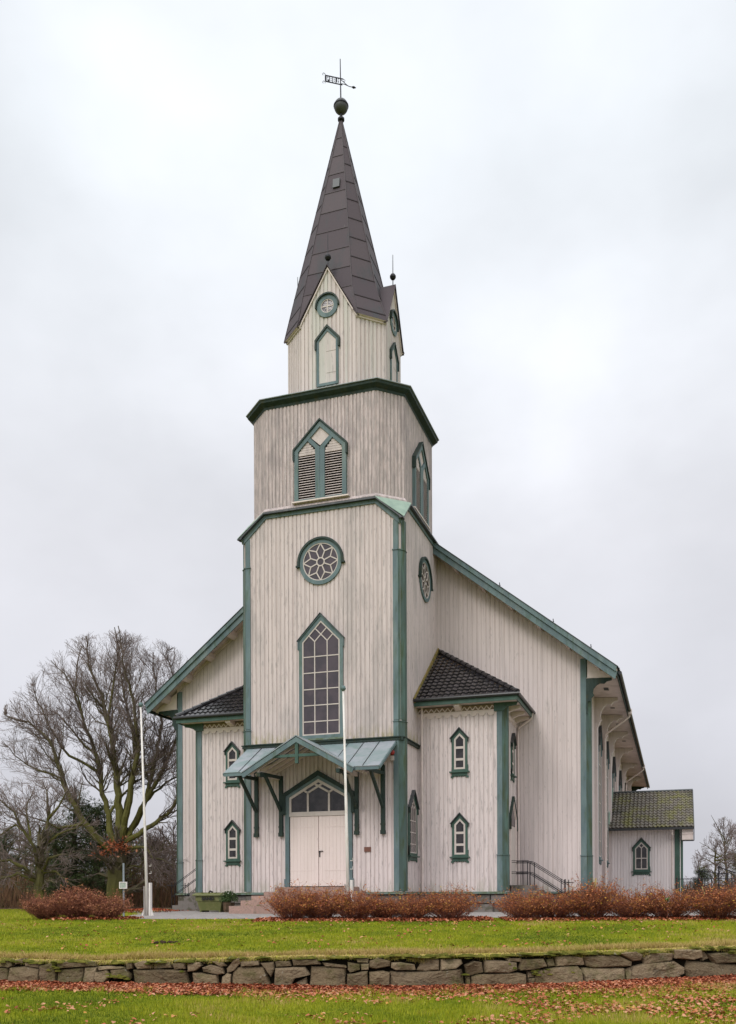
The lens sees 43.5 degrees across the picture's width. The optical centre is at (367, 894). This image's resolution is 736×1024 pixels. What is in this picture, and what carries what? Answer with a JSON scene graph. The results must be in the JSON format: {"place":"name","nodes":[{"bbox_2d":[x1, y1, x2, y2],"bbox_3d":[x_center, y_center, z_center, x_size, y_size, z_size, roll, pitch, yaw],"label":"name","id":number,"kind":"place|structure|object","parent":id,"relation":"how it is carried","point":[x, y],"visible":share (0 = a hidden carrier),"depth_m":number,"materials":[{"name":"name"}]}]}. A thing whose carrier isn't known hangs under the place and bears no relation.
{"place":"outdoors","nodes":[
{"label":"outdoors","id":0,"kind":"place"},
{"bbox_2d":[0,904,170,908],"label":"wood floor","id":1,"kind":"structure","parent":0,"point":[129,907],"depth_m":52.49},
{"bbox_2d":[0,826,32,907],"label":"tree","id":2,"kind":"object","parent":1,"relation":"on","point":[6,844],"visible":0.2,"depth_m":54.86,"materials":[{"name":"green plant"}]},
{"bbox_2d":[0,823,36,907],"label":"bare tree","id":3,"kind":"object","parent":1,"relation":"on","point":[12,843],"visible":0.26,"depth_m":55.10,"materials":[{"name":"brown plant"}]},
{"bbox_2d":[11,823,41,882],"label":"bare tree","id":4,"kind":"object","parent":1,"relation":"on","point":[25,839],"visible":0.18,"depth_m":59.85,"materials":[{"name":"brown plant"}]},
{"bbox_2d":[2,829,52,905],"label":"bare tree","id":5,"kind":"object","parent":1,"relation":"on","point":[17,849],"visible":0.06,"depth_m":66.28,"materials":[{"name":"brown plant"}]},
{"bbox_2d":[12,834,91,899],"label":"bare tree","id":6,"kind":"object","parent":1,"relation":"on","point":[24,843],"visible":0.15,"depth_m":55.28,"materials":[{"name":"brown plant"}]},
{"bbox_2d":[16,817,97,900],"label":"pine tree","id":7,"kind":"object","parent":1,"relation":"on","point":[55,849],"visible":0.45,"depth_m":48.78,"materials":[{"name":"green plant"}]},
{"bbox_2d":[46,823,102,869],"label":"bare tree","id":8,"kind":"object","parent":1,"relation":"on","point":[66,840],"visible":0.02,"depth_m":61.78,"materials":[{"name":"brown plant"}]},
{"bbox_2d":[44,788,106,905],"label":"pine tree","id":9,"kind":"object","parent":1,"relation":"on","point":[74,840],"visible":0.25,"depth_m":49.84,"materials":[{"name":"green plant"}]},
{"bbox_2d":[47,798,144,899],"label":"pine tree","id":10,"kind":"object","parent":1,"relation":"on","point":[98,865],"visible":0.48,"depth_m":49.63,"materials":[{"name":"green plant"}]},
{"bbox_2d":[77,816,127,871],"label":"bare tree","id":11,"kind":"object","parent":1,"relation":"on","point":[101,832],"visible":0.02,"depth_m":60.05,"materials":[{"name":"brown plant"}]},
{"bbox_2d":[103,828,165,904],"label":"bare tree","id":12,"kind":"object","parent":1,"relation":"on","point":[136,853],"visible":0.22,"depth_m":55.02,"materials":[{"name":"brown plant"}]},
{"bbox_2d":[128,836,165,905],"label":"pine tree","id":13,"kind":"object","parent":1,"relation":"on","point":[141,864],"visible":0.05,"depth_m":57.77,"materials":[{"name":"green plant"}]},
{"bbox_2d":[128,828,174,903],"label":"bare tree","id":14,"kind":"object","parent":1,"relation":"on","point":[143,858],"visible":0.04,"depth_m":59.83,"materials":[{"name":"brown plant"}]},
{"bbox_2d":[134,827,172,876],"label":"bare tree","id":15,"kind":"object","parent":1,"relation":"on","point":[161,838],"visible":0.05,"depth_m":66.74,"materials":[{"name":"brown plant"}]},
{"bbox_2d":[134,820,176,905],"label":"bare tree","id":16,"kind":"object","parent":1,"relation":"on","point":[174,826],"visible":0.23,"depth_m":57.43,"materials":[{"name":"brown plant"}]},
{"bbox_2d":[139,828,176,906],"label":"bare tree","id":17,"kind":"object","parent":1,"relation":"on","point":[155,840],"visible":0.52,"depth_m":53.95,"materials":[{"name":"brown plant"}]},
{"bbox_2d":[147,845,176,875],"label":"bare tree","id":18,"kind":"object","parent":1,"relation":"on","point":[163,855],"visible":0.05,"depth_m":55.59,"materials":[{"name":"brown plant"}]},
{"bbox_2d":[695,839,735,891],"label":"bare tree","id":19,"kind":"object","parent":1,"relation":"on","point":[722,855],"visible":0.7,"depth_m":61.76,"materials":[{"name":"grey plant"}]},
{"bbox_2d":[701,817,735,887],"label":"bare tree","id":20,"kind":"object","parent":1,"relation":"on","point":[729,833],"visible":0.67,"depth_m":65.99,"materials":[{"name":"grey plant"}]},
{"bbox_2d":[723,849,735,887],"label":"pine tree","id":21,"kind":"object","parent":1,"relation":"on","point":[733,870],"visible":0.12,"depth_m":70.23,"materials":[{"name":"green plant"}]},
{"bbox_2d":[0,908,735,1023],"bbox_3d":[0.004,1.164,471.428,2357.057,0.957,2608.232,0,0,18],"label":"lawn ground","id":22,"kind":"structure","parent":0,"point":[334,1012],"depth_m":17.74,"materials":[{"name":"green plant"}]},
{"bbox_2d":[14,889,68,919],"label":"spirea shrub","id":23,"kind":"object","parent":22,"relation":"on","point":[39,909],"visible":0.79,"depth_m":26.80,"materials":[{"name":"red plant"}]},
{"bbox_2d":[0,777,101,903],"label":"oak tree","id":24,"kind":"object","parent":22,"relation":"on","point":[39,876],"visible":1,"depth_m":41.79,"materials":[{"name":"brown plant"}]},
{"bbox_2d":[39,881,111,918],"bbox_3d":[-8.537,0.126,27.058,2.325,1.246,1.975,0,0,-27],"label":"spirea shrub","id":25,"kind":"object","parent":22,"relation":"on","point":[71,910],"visible":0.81,"depth_m":26.69,"materials":[{"name":"red plant"}]},
{"bbox_2d":[0,626,188,906],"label":"oak tree","id":26,"kind":"object","parent":22,"relation":"on","point":[117,848],"visible":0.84,"depth_m":45.71,"materials":[{"name":"brown plant"}]},
{"bbox_2d":[77,888,133,919],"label":"spirea shrub","id":27,"kind":"object","parent":22,"relation":"on","point":[114,909],"visible":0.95,"depth_m":26.57,"materials":[{"name":"red plant"}]},
{"bbox_2d":[119,863,126,916],"bbox_3d":[-7.947,-0.153,29.963,0.240,1.750,0.133,0,0,0],"label":"sign post","id":28,"kind":"object","parent":22,"relation":"on","point":[123,885],"visible":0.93,"depth_m":29.91,"materials":[{"name":"grey metal"}]},
{"bbox_2d":[154,940,177,943],"bbox_3d":[-4.228,0.980,19.115,0.548,0.062,0.442,0,0,18],"label":"soil heap","id":29,"kind":"object","parent":22,"relation":"on","point":[161,941],"visible":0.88,"depth_m":19.00,"materials":[{"name":"brown soil"}]},
{"bbox_2d":[259,879,322,918],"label":"spirea shrub","id":30,"kind":"object","parent":22,"relation":"on","point":[284,907],"visible":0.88,"depth_m":25.27,"materials":[{"name":"brown plant"}]},
{"bbox_2d":[281,882,348,917],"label":"spirea shrub","id":31,"kind":"object","parent":22,"relation":"on","point":[320,911],"visible":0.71,"depth_m":25.40,"materials":[{"name":"brown plant"}]},
{"bbox_2d":[321,878,389,918],"bbox_3d":[-0.335,0.128,25.671,2.035,1.207,2.168,0,0,-15],"label":"spirea shrub","id":32,"kind":"object","parent":22,"relation":"on","point":[357,909],"visible":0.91,"depth_m":25.28,"materials":[{"name":"brown plant"}]},
{"bbox_2d":[0,856,733,908],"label":"undergrowth","id":33,"kind":"object","parent":22,"relation":"on","point":[164,897],"visible":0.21,"depth_m":51.78,"materials":[{"name":"plant"}]},
{"bbox_2d":[0,945,735,985],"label":"stone wall","id":34,"kind":"structure","parent":22,"relation":"on","point":[519,967],"depth_m":16.02,"materials":[{"name":"grey stone"}]},
{"bbox_2d":[0,914,735,1023],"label":"fallen leaves","id":35,"kind":"object","parent":22,"relation":"on","point":[226,989],"visible":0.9,"depth_m":15.56,"materials":[{"name":"brown plant"}]},
{"bbox_2d":[361,893,403,917],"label":"spirea shrub","id":36,"kind":"object","parent":22,"relation":"on","point":[383,912],"visible":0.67,"depth_m":25.54,"materials":[{"name":"brown plant"}]},
{"bbox_2d":[381,887,439,918],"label":"spirea shrub","id":37,"kind":"object","parent":22,"relation":"on","point":[411,909],"visible":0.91,"depth_m":25.35,"materials":[{"name":"brown plant"}]},
{"bbox_2d":[144,59,693,913],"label":"wooden church","id":38,"kind":"structure","parent":22,"relation":"on","point":[492,747],"depth_m":36.17,"materials":[{"name":"painted wood"},{"name":"tile"},{"name":"copper"}]},
{"bbox_2d":[223,741,239,787],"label":"window","id":39,"kind":"structure","parent":38,"relation":"in","point":[232,752],"depth_m":39.09,"materials":[{"name":"wood"}]},
{"bbox_2d":[223,820,240,865],"bbox_3d":[-5.747,-2.189,39.066,0.790,1.963,0.160,0,0,18],"label":"window","id":40,"kind":"structure","parent":38,"relation":"in","point":[232,831],"depth_m":39.08,"materials":[{"name":"wood"}]},
{"bbox_2d":[282,770,353,886],"bbox_3d":[-1.904,-2.537,35.331,2.940,4.450,0.150,0,0,18],"label":"door","id":41,"kind":"structure","parent":38,"relation":"in","point":[315,847],"depth_m":35.37,"materials":[{"name":"white wood"}]},
{"bbox_2d":[296,612,344,738],"bbox_3d":[-1.810,-8.394,35.287,1.960,4.802,0.160,0,0,18],"label":"window","id":42,"kind":"structure","parent":38,"relation":"in","point":[320,647],"depth_m":35.33,"materials":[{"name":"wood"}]},
{"bbox_2d":[296,536,344,584],"bbox_3d":[-1.826,-12.788,35.291,1.984,1.810,0.150,0,0,18],"label":"rose window","id":43,"kind":"structure","parent":38,"relation":"in","point":[319,561],"depth_m":35.32,"materials":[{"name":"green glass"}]},
{"bbox_2d":[292,418,349,504],"bbox_3d":[-1.827,-16.653,35.272,2.320,3.100,0.200,0,0,18],"label":"louvred window","id":44,"kind":"structure","parent":38,"relation":"in","point":[319,459],"depth_m":35.25,"materials":[{"name":"green"}]},
{"bbox_2d":[315,292,338,317],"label":"round window","id":45,"kind":"structure","parent":38,"relation":"in","point":[327,303],"depth_m":36.27,"materials":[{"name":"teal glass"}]},
{"bbox_2d":[390,309,398,335],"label":"round window","id":46,"kind":"structure","parent":38,"relation":"in","point":[394,323],"depth_m":37.46,"materials":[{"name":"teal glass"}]},
{"bbox_2d":[408,790,419,862],"bbox_3d":[1.771,-2.664,35.712,0.160,2.794,1.300,0,0,18],"label":"window","id":47,"kind":"structure","parent":38,"relation":"in","point":[413,806],"depth_m":35.71,"materials":[{"name":"wood"}]},
{"bbox_2d":[412,442,429,529],"bbox_3d":[2.136,-16.669,37.100,0.200,3.100,2.320,0,0,18],"label":"louvred window","id":48,"kind":"structure","parent":38,"relation":"in","point":[420,471],"depth_m":36.98,"materials":[{"name":"green wood"}]},
{"bbox_2d":[418,557,432,601],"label":"rose window","id":49,"kind":"structure","parent":38,"relation":"in","point":[424,572],"depth_m":37.64,"materials":[{"name":"teal glass"}]},
{"bbox_2d":[449,727,469,777],"bbox_3d":[3.563,-5.556,35.952,0.790,1.963,0.160,0,0,18],"label":"window","id":50,"kind":"structure","parent":38,"relation":"in","point":[459,740],"depth_m":35.97,"materials":[{"name":"wood"}]},
{"bbox_2d":[450,812,469,862],"bbox_3d":[3.577,-2.226,35.952,0.790,1.963,0.160,0,0,18],"label":"window","id":51,"kind":"structure","parent":38,"relation":"in","point":[460,852],"depth_m":35.97,"materials":[{"name":"wood"}]},
{"bbox_2d":[510,733,516,782],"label":"window","id":52,"kind":"structure","parent":38,"relation":"in","point":[513,743],"depth_m":37.51,"materials":[{"name":"wood"}]},
{"bbox_2d":[509,796,517,884],"bbox_3d":[5.910,-2.194,37.493,0.120,3.620,1.600,0,0,18],"label":"side door","id":53,"kind":"structure","parent":38,"relation":"in","point":[513,818],"depth_m":37.55,"materials":[{"name":"white wood"}]},
{"bbox_2d":[598,725,602,864],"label":"window","id":54,"kind":"structure","parent":38,"relation":"in","point":[600,740],"depth_m":43.75,"materials":[{"name":"wood"}]},
{"bbox_2d":[606,741,609,867],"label":"window","id":55,"kind":"structure","parent":38,"relation":"in","point":[607,742],"depth_m":48.67,"materials":[{"name":"wood"}]},
{"bbox_2d":[612,757,616,791],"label":"window","id":56,"kind":"structure","parent":38,"relation":"in","point":[614,776],"depth_m":53.28,"materials":[{"name":"wood"}]},
{"bbox_2d":[619,770,621,790],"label":"window","id":57,"kind":"structure","parent":38,"relation":"in","point":[620,771],"depth_m":59.36,"materials":[{"name":"wood"}]},
{"bbox_2d":[631,838,651,875],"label":"window","id":58,"kind":"structure","parent":38,"relation":"in","point":[641,850],"depth_m":49.53,"materials":[{"name":"wood"}]},
{"bbox_2d":[418,880,488,918],"bbox_3d":[2.286,0.119,25.442,2.035,1.214,1.910,0,0,31],"label":"spirea shrub","id":59,"kind":"object","parent":22,"relation":"on","point":[451,909],"visible":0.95,"depth_m":25.26,"materials":[{"name":"brown plant"}]},
{"bbox_2d":[487,883,568,917],"bbox_3d":[4.295,0.170,25.535,2.082,1.092,2.062,0,0,-26],"label":"spirea shrub","id":60,"kind":"object","parent":22,"relation":"on","point":[514,907],"visible":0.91,"depth_m":25.24,"materials":[{"name":"brown plant"}]},
{"bbox_2d":[518,884,594,917],"bbox_3d":[5.236,0.181,25.729,2.094,1.055,2.300,0,0,-10],"label":"spirea shrub","id":61,"kind":"object","parent":22,"relation":"on","point":[562,909],"visible":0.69,"depth_m":25.24,"materials":[{"name":"brown plant"}]},
{"bbox_2d":[557,871,632,918],"bbox_3d":[6.242,0.018,25.475,2.009,1.387,2.122,0,0,-7],"label":"spirea shrub","id":62,"kind":"object","parent":22,"relation":"on","point":[598,908],"visible":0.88,"depth_m":25.09,"materials":[{"name":"brown plant"}]},
{"bbox_2d":[603,882,675,917],"bbox_3d":[7.268,0.160,25.636,2.125,1.085,2.104,0,0,-27],"label":"spirea shrub","id":63,"kind":"object","parent":22,"relation":"on","point":[635,908],"visible":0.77,"depth_m":25.27,"materials":[{"name":"brown plant"}]},
{"bbox_2d":[628,877,710,917],"bbox_3d":[8.354,0.088,25.580,2.094,1.231,2.300,0,0,-11],"label":"spirea shrub","id":64,"kind":"object","parent":22,"relation":"on","point":[677,907],"visible":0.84,"depth_m":25.14,"materials":[{"name":"brown plant"}]},
{"bbox_2d":[684,853,717,887],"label":"bare tree","id":65,"kind":"object","parent":22,"relation":"on","point":[697,866],"visible":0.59,"depth_m":60.03,"materials":[{"name":"grey plant"}]},
{"bbox_2d":[687,867,715,896],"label":"pine tree","id":66,"kind":"object","parent":22,"relation":"on","point":[702,876],"visible":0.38,"depth_m":55.91,"materials":[{"name":"green plant"}]},
{"bbox_2d":[680,876,735,918],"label":"spirea shrub","id":67,"kind":"object","parent":22,"relation":"on","point":[718,904],"visible":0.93,"depth_m":24.86,"materials":[{"name":"brown plant"}]},
{"bbox_2d":[714,824,735,887],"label":"bare tree","id":68,"kind":"object","parent":22,"relation":"on","point":[733,856],"visible":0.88,"depth_m":60.95,"materials":[{"name":"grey plant"}]},
{"bbox_2d":[715,875,735,913],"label":"spirea shrub","id":69,"kind":"object","parent":22,"relation":"on","point":[732,895],"visible":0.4,"depth_m":25.08,"materials":[{"name":"brown plant"}]},
{"bbox_2d":[0,0,735,887],"label":"sky","id":70,"kind":"structure","parent":0,"point":[547,187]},
{"bbox_2d":[130,907,735,918],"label":"gravel path","id":71,"kind":"structure","parent":0,"point":[189,915],"depth_m":31.22,"materials":[{"name":"grey gravel"}]},
{"bbox_2d":[138,702,153,915],"bbox_3d":[-7.599,-2.915,31.599,0.501,7.370,0.156,0,0,0],"label":"flagpole","id":72,"kind":"object","parent":71,"relation":"on","point":[147,910],"visible":0.98,"depth_m":31.57,"materials":[{"name":"white metal"}]},
{"bbox_2d":[120,908,188,912],"bbox_3d":[-9.230,0.629,37.964,3.414,0.175,6.254,0,0,2],"label":"leaf heap","id":73,"kind":"object","parent":71,"relation":"on","point":[141,909],"visible":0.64,"depth_m":37.76,"materials":[{"name":"brown plant"}]},
{"bbox_2d":[192,890,231,911],"bbox_3d":[-6.375,0.264,38.119,1.460,0.903,1.020,0,0,18],"label":"grit bin","id":74,"kind":"object","parent":71,"relation":"on","point":[207,901],"visible":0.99,"depth_m":37.75,"materials":[{"name":"green plastic"}]},
{"bbox_2d":[218,890,237,911],"bbox_3d":[-5.670,0.254,37.464,0.864,0.918,0.748,0,0,18],"label":"flower pot","id":75,"kind":"object","parent":71,"relation":"on","point":[228,895],"visible":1,"depth_m":37.31,"materials":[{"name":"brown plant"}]},
{"bbox_2d":[341,685,352,904],"bbox_3d":[-0.583,-2.728,27.299,0.431,6.940,0.156,0,0,1],"label":"flagpole","id":76,"kind":"object","parent":71,"relation":"on","point":[343,688],"visible":0.8,"depth_m":27.27,"materials":[{"name":"white metal"}]},
{"bbox_2d":[676,878,733,895],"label":"iron railing","id":77,"kind":"object","parent":71,"relation":"on","point":[704,882],"visible":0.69,"depth_m":47.49,"materials":[{"name":"black metal"}]},
{"bbox_2d":[698,870,727,895],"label":"iron railing","id":78,"kind":"object","parent":71,"relation":"on","point":[717,879],"visible":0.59,"depth_m":43.66,"materials":[{"name":"black metal"}]},
{"bbox_2d":[718,866,735,890],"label":"iron railing","id":79,"kind":"object","parent":71,"relation":"on","point":[719,867],"visible":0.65,"depth_m":38.49,"materials":[{"name":"black metal"}]}
]}

